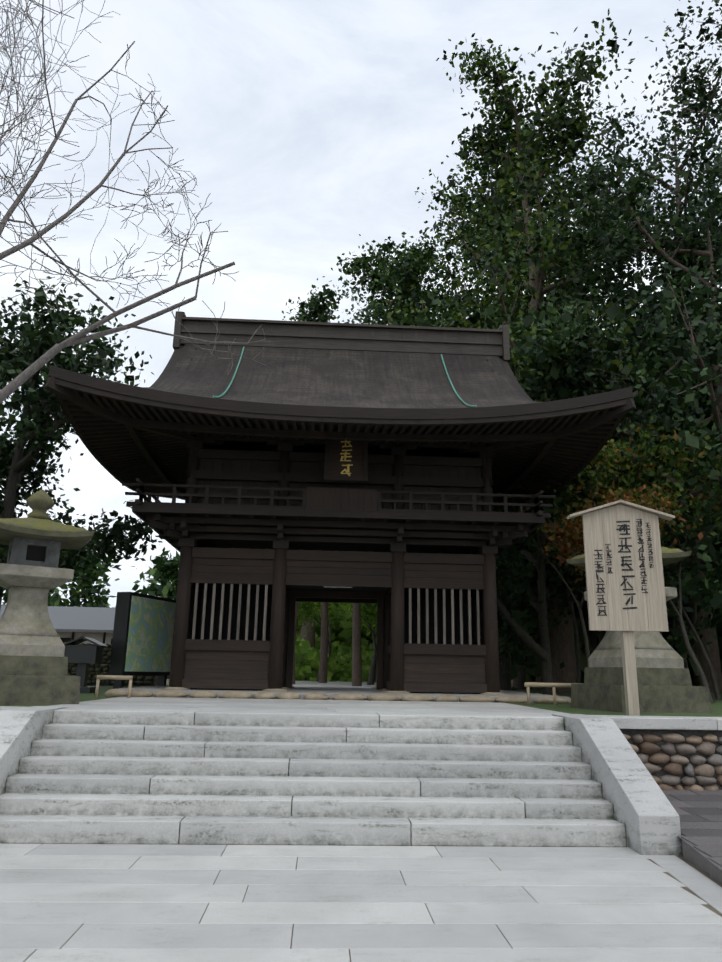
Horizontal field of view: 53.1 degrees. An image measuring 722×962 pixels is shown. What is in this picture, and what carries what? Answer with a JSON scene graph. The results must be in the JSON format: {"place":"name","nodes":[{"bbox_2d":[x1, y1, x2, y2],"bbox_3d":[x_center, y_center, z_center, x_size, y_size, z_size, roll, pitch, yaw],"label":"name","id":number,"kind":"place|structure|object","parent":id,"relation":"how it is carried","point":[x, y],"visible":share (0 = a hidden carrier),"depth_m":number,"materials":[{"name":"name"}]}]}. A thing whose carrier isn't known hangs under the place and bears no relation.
{"place":"outdoors","nodes":[
{"label":"outdoors","id":0,"kind":"place"},
{"bbox_2d":[0,605,169,678],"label":"temple building","id":1,"kind":"structure","parent":0,"point":[72,623],"depth_m":42.83,"materials":[{"name":"grey paint"}]},
{"bbox_2d":[52,697,568,714],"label":"terrace paving","id":2,"kind":"structure","parent":0,"point":[172,703],"depth_m":11.42,"materials":[{"name":"stone"}]},
{"bbox_2d":[292,680,375,687],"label":"gravel path","id":3,"kind":"structure","parent":0,"point":[337,683],"depth_m":31.28,"materials":[{"name":"grey gravel"}]},
{"bbox_2d":[0,683,721,716],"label":"terrace grass","id":4,"kind":"structure","parent":0,"point":[716,706],"depth_m":12.52,"materials":[{"name":"green plant"}]},
{"bbox_2d":[0,489,94,704],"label":"stone lantern","id":5,"kind":"object","parent":4,"relation":"on","point":[33,665],"visible":1,"depth_m":10.97,"materials":[{"name":"grey stone"}]},
{"bbox_2d":[64,636,108,692],"bbox_3d":[-6.159,4.075,16.025,0.855,1.236,0.620,2,-15,-3],"label":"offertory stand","id":6,"kind":"object","parent":4,"relation":"on","point":[83,657],"visible":0.83,"depth_m":15.86,"materials":[{"name":"black paint"}]},
{"bbox_2d":[64,642,157,685],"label":"dry stone wall","id":7,"kind":"structure","parent":4,"relation":"on","point":[95,670],"depth_m":22.60,"materials":[{"name":"grey stone"}]},
{"bbox_2d":[524,682,583,705],"bbox_3d":[3.855,4.005,13.495,1.563,0.452,0.080,0,-15,4],"label":"bench","id":8,"kind":"object","parent":4,"relation":"on","point":[528,685],"visible":0.44,"depth_m":13.53,"materials":[{"name":"brown wood"}]},
{"bbox_2d":[566,547,711,712],"bbox_3d":[4.679,2.241,12.557,1.600,3.350,1.600,4,-15,-12],"label":"stone lantern","id":9,"kind":"object","parent":4,"relation":"on","point":[664,682],"visible":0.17,"depth_m":11.83,"materials":[{"name":"grey stone"}]},
{"bbox_2d":[0,0,721,643],"label":"sky","id":10,"kind":"structure","parent":0,"point":[310,127],"materials":[{"name":"white"}]},
{"bbox_2d":[24,679,721,961],"bbox_3d":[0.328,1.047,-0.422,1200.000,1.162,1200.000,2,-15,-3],"label":"ground","id":11,"kind":"structure","parent":0,"point":[708,906],"depth_m":6.21,"materials":[{"name":"grey stone"}]},
{"bbox_2d":[0,420,12,510],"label":"evergreen tree","id":12,"kind":"object","parent":11,"relation":"on","point":[2,508],"visible":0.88,"depth_m":19.57,"materials":[{"name":"green plant"}]},
{"bbox_2d":[0,365,52,553],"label":"evergreen tree","id":13,"kind":"object","parent":11,"relation":"on","point":[15,403],"visible":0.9,"depth_m":15.57,"materials":[{"name":"green plant"}]},
{"bbox_2d":[0,276,164,609],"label":"evergreen tree","id":14,"kind":"object","parent":11,"relation":"on","point":[34,343],"visible":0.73,"depth_m":20.24,"materials":[{"name":"green plant"}]},
{"bbox_2d":[2,550,179,607],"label":"tree row","id":15,"kind":"object","parent":11,"relation":"on","point":[168,575],"visible":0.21,"depth_m":71.71,"materials":[{"name":"green plant"}]},
{"bbox_2d":[94,675,132,697],"bbox_3d":[-4.554,3.810,13.312,0.647,0.452,0.080,3,-15,-7],"label":"bench","id":16,"kind":"object","parent":11,"relation":"on","point":[111,677],"visible":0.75,"depth_m":13.31,"materials":[{"name":"brown wood"}]},
{"bbox_2d":[0,0,270,402],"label":"bare cherry tree","id":17,"kind":"object","parent":11,"relation":"on","point":[13,385],"visible":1,"depth_m":8.95,"materials":[{"name":"grey plant"}]},
{"bbox_2d":[109,592,175,688],"bbox_3d":[-5.218,3.942,17.457,0.370,2.300,2.000,-4,-16,19],"label":"notice board","id":18,"kind":"object","parent":11,"relation":"on","point":[142,639],"visible":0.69,"depth_m":17.09,"materials":[{"name":"black paint"}]},
{"bbox_2d":[292,602,297,683],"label":"tree trunk","id":19,"kind":"object","parent":11,"relation":"on","point":[296,611],"depth_m":30.93,"materials":[{"name":"brown plant"}]},
{"bbox_2d":[296,602,320,636],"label":"broad tree","id":20,"kind":"object","parent":11,"relation":"on","point":[304,608],"visible":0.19,"depth_m":37.59,"materials":[{"name":"green plant"}]},
{"bbox_2d":[0,708,626,846],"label":"stone stairs","id":21,"kind":"structure","parent":11,"relation":"on","point":[150,776],"depth_m":8.07,"materials":[{"name":"stone"}]},
{"bbox_2d":[282,276,352,680],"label":"cedar tree","id":22,"kind":"object","parent":11,"relation":"on","point":[318,310],"visible":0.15,"depth_m":49.06,"materials":[{"name":"green plant"}]},
{"bbox_2d":[319,602,327,682],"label":"tree trunk","id":23,"kind":"object","parent":11,"relation":"on","point":[323,666],"visible":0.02,"depth_m":36.26,"materials":[{"name":"brown plant"}]},
{"bbox_2d":[302,602,351,681],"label":"broad tree","id":24,"kind":"object","parent":11,"relation":"on","point":[334,608],"visible":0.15,"depth_m":42.69,"materials":[{"name":"green plant"}]},
{"bbox_2d":[295,638,375,681],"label":"bushes","id":25,"kind":"object","parent":11,"relation":"on","point":[310,655],"visible":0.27,"depth_m":42.20,"materials":[{"name":"green plant"}]},
{"bbox_2d":[295,567,376,679],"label":"tree","id":26,"kind":"object","parent":11,"relation":"on","point":[345,631],"visible":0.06,"depth_m":47.13,"materials":[{"name":"green plant"}]},
{"bbox_2d":[44,311,635,703],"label":"temple gate","id":27,"kind":"structure","parent":11,"relation":"on","point":[342,455],"depth_m":15.97,"materials":[{"name":"wood"}]},
{"bbox_2d":[319,616,370,663],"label":"understorey tree","id":28,"kind":"object","parent":11,"relation":"on","point":[346,639],"depth_m":49.61,"materials":[{"name":"green plant"}]},
{"bbox_2d":[330,602,376,684],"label":"broad tree","id":29,"kind":"object","parent":11,"relation":"on","point":[366,611],"visible":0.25,"depth_m":33.18,"materials":[{"name":"green plant"}]},
{"bbox_2d":[352,603,361,685],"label":"tree trunk","id":30,"kind":"object","parent":11,"relation":"on","point":[356,654],"depth_m":29.48,"materials":[{"name":"brown plant"}]},
{"bbox_2d":[0,843,721,961],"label":"granite paving","id":31,"kind":"structure","parent":11,"relation":"on","point":[333,903],"depth_m":5.44,"materials":[{"name":"grey stone"}]},
{"bbox_2d":[0,706,721,855],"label":"stair cheek coping","id":32,"kind":"object","parent":11,"relation":"on","point":[645,813],"visible":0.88,"depth_m":8.12,"materials":[{"name":"stone"}]},
{"bbox_2d":[346,291,437,324],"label":"cedar tree","id":33,"kind":"object","parent":11,"relation":"on","point":[374,303],"visible":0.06,"depth_m":56.95,"materials":[{"name":"green plant"}]},
{"bbox_2d":[331,232,459,326],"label":"cedar tree","id":34,"kind":"object","parent":11,"relation":"on","point":[403,271],"visible":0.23,"depth_m":43.83,"materials":[{"name":"green plant"}]},
{"bbox_2d":[357,9,667,692],"bbox_3d":[5.794,-5.180,26.456,11.708,25.118,14.006,-2,-15,13],"label":"oak tree","id":35,"kind":"object","parent":11,"relation":"on","point":[489,149],"visible":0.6,"depth_m":27.20,"materials":[{"name":"green plant"}]},
{"bbox_2d":[405,156,624,682],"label":"cedar tree","id":36,"kind":"object","parent":11,"relation":"on","point":[449,215],"visible":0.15,"depth_m":51.00,"materials":[{"name":"green plant"}]},
{"bbox_2d":[347,369,692,684],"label":"forest tree","id":37,"kind":"object","parent":11,"relation":"on","point":[371,641],"depth_m":59.17,"materials":[{"name":"green plant"}]},
{"bbox_2d":[457,310,584,690],"bbox_3d":[4.621,0.711,25.494,8.046,13.198,9.332,2,-15,-3],"label":"understorey tree","id":38,"kind":"object","parent":11,"relation":"on","point":[517,614],"visible":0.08,"depth_m":21.86,"materials":[{"name":"green plant"}]},
{"bbox_2d":[417,297,639,694],"bbox_3d":[5.344,0.747,22.423,6.745,11.578,8.513,-7,-17,29],"label":"understorey tree","id":39,"kind":"object","parent":11,"relation":"on","point":[544,569],"visible":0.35,"depth_m":21.04,"materials":[{"name":"green plant"}]},
{"bbox_2d":[366,354,721,689],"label":"tree understorey row","id":40,"kind":"object","parent":11,"relation":"on","point":[592,640],"depth_m":30.21,"materials":[{"name":"green plant"}]},
{"bbox_2d":[505,387,610,689],"bbox_3d":[5.009,1.260,29.425,9.607,14.165,8.457,-12,-20,40],"label":"understorey tree","id":41,"kind":"object","parent":11,"relation":"on","point":[522,673],"visible":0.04,"depth_m":25.50,"materials":[{"name":"green plant"}]},
{"bbox_2d":[410,111,706,686],"bbox_3d":[8.849,-4.709,38.263,15.368,30.364,14.449,2,-15,-3],"label":"cedar tree","id":42,"kind":"object","parent":11,"relation":"on","point":[468,303],"visible":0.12,"depth_m":36.92,"materials":[{"name":"green plant"}]},
{"bbox_2d":[497,438,656,682],"bbox_3d":[6.149,2.455,23.445,7.104,8.743,5.016,-4,-16,19],"label":"maple tree","id":43,"kind":"object","parent":11,"relation":"on","point":[578,678],"depth_m":22.39,"materials":[{"name":"brown plant"}]},
{"bbox_2d":[493,416,680,666],"bbox_3d":[5.285,2.035,18.539,6.064,7.008,3.527,-8,-17,30],"label":"maple tree","id":44,"kind":"object","parent":11,"relation":"on","point":[610,470],"visible":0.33,"depth_m":18.59,"materials":[{"name":"green plant"}]},
{"bbox_2d":[493,281,721,634],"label":"understorey tree","id":45,"kind":"object","parent":11,"relation":"on","point":[712,579],"visible":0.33,"depth_m":19.21,"materials":[{"name":"green plant"}]},
{"bbox_2d":[500,0,721,692],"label":"oak tree","id":46,"kind":"object","parent":11,"relation":"on","point":[707,637],"visible":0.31,"depth_m":32.99,"materials":[{"name":"green plant"}]},
{"bbox_2d":[510,376,721,688],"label":"forest tree","id":47,"kind":"object","parent":11,"relation":"on","point":[533,671],"depth_m":30.35,"materials":[{"name":"green plant"}]},
{"bbox_2d":[562,459,671,641],"bbox_3d":[7.852,3.002,25.132,4.353,8.628,6.673,10,-17,-31],"label":"maple tree","id":48,"kind":"object","parent":11,"relation":"on","point":[597,632],"depth_m":24.28,"materials":[{"name":"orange plant"}]},
{"bbox_2d":[533,481,702,582],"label":"autumn maple tree","id":49,"kind":"object","parent":11,"relation":"on","point":[576,535],"visible":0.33,"depth_m":16.81,"materials":[{"name":"brown plant"}]},
{"bbox_2d":[566,499,674,715],"bbox_3d":[3.926,1.968,10.670,1.584,3.424,0.260,1,-15,1],"label":"wooden signboard","id":50,"kind":"object","parent":11,"relation":"on","point":[626,597],"visible":1,"depth_m":10.77,"materials":[{"name":"brown wood"}]},
{"bbox_2d":[523,122,721,506],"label":"oak tree","id":51,"kind":"object","parent":11,"relation":"on","point":[636,230],"visible":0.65,"depth_m":24.47,"materials":[{"name":"green plant"}]},
{"bbox_2d":[554,285,721,668],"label":"understorey tree","id":52,"kind":"object","parent":11,"relation":"on","point":[676,632],"visible":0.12,"depth_m":23.57,"materials":[{"name":"green plant"}]},
{"bbox_2d":[555,462,720,699],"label":"maple tree","id":53,"kind":"object","parent":11,"relation":"on","point":[712,673],"visible":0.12,"depth_m":19.81,"materials":[{"name":"orange plant"}]},
{"bbox_2d":[584,426,721,702],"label":"maple tree","id":54,"kind":"object","parent":11,"relation":"on","point":[653,473],"visible":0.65,"depth_m":17.57,"materials":[{"name":"green plant"}]},
{"bbox_2d":[620,729,721,790],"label":"stone retaining wall","id":55,"kind":"structure","parent":11,"relation":"on","point":[681,759],"depth_m":9.44,"materials":[{"name":"stone"}]},
{"bbox_2d":[633,45,721,323],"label":"oak tree","id":56,"kind":"object","parent":11,"relation":"on","point":[671,147],"visible":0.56,"depth_m":32.51,"materials":[{"name":"green plant"}]},
{"bbox_2d":[656,254,721,537],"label":"oak tree","id":57,"kind":"object","parent":11,"relation":"on","point":[716,278],"visible":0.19,"depth_m":22.87,"materials":[{"name":"green plant"}]},
{"bbox_2d":[662,789,721,882],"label":"pavement","id":58,"kind":"structure","parent":0,"point":[699,814],"depth_m":7.52,"materials":[{"name":"grey stone"}]}
]}

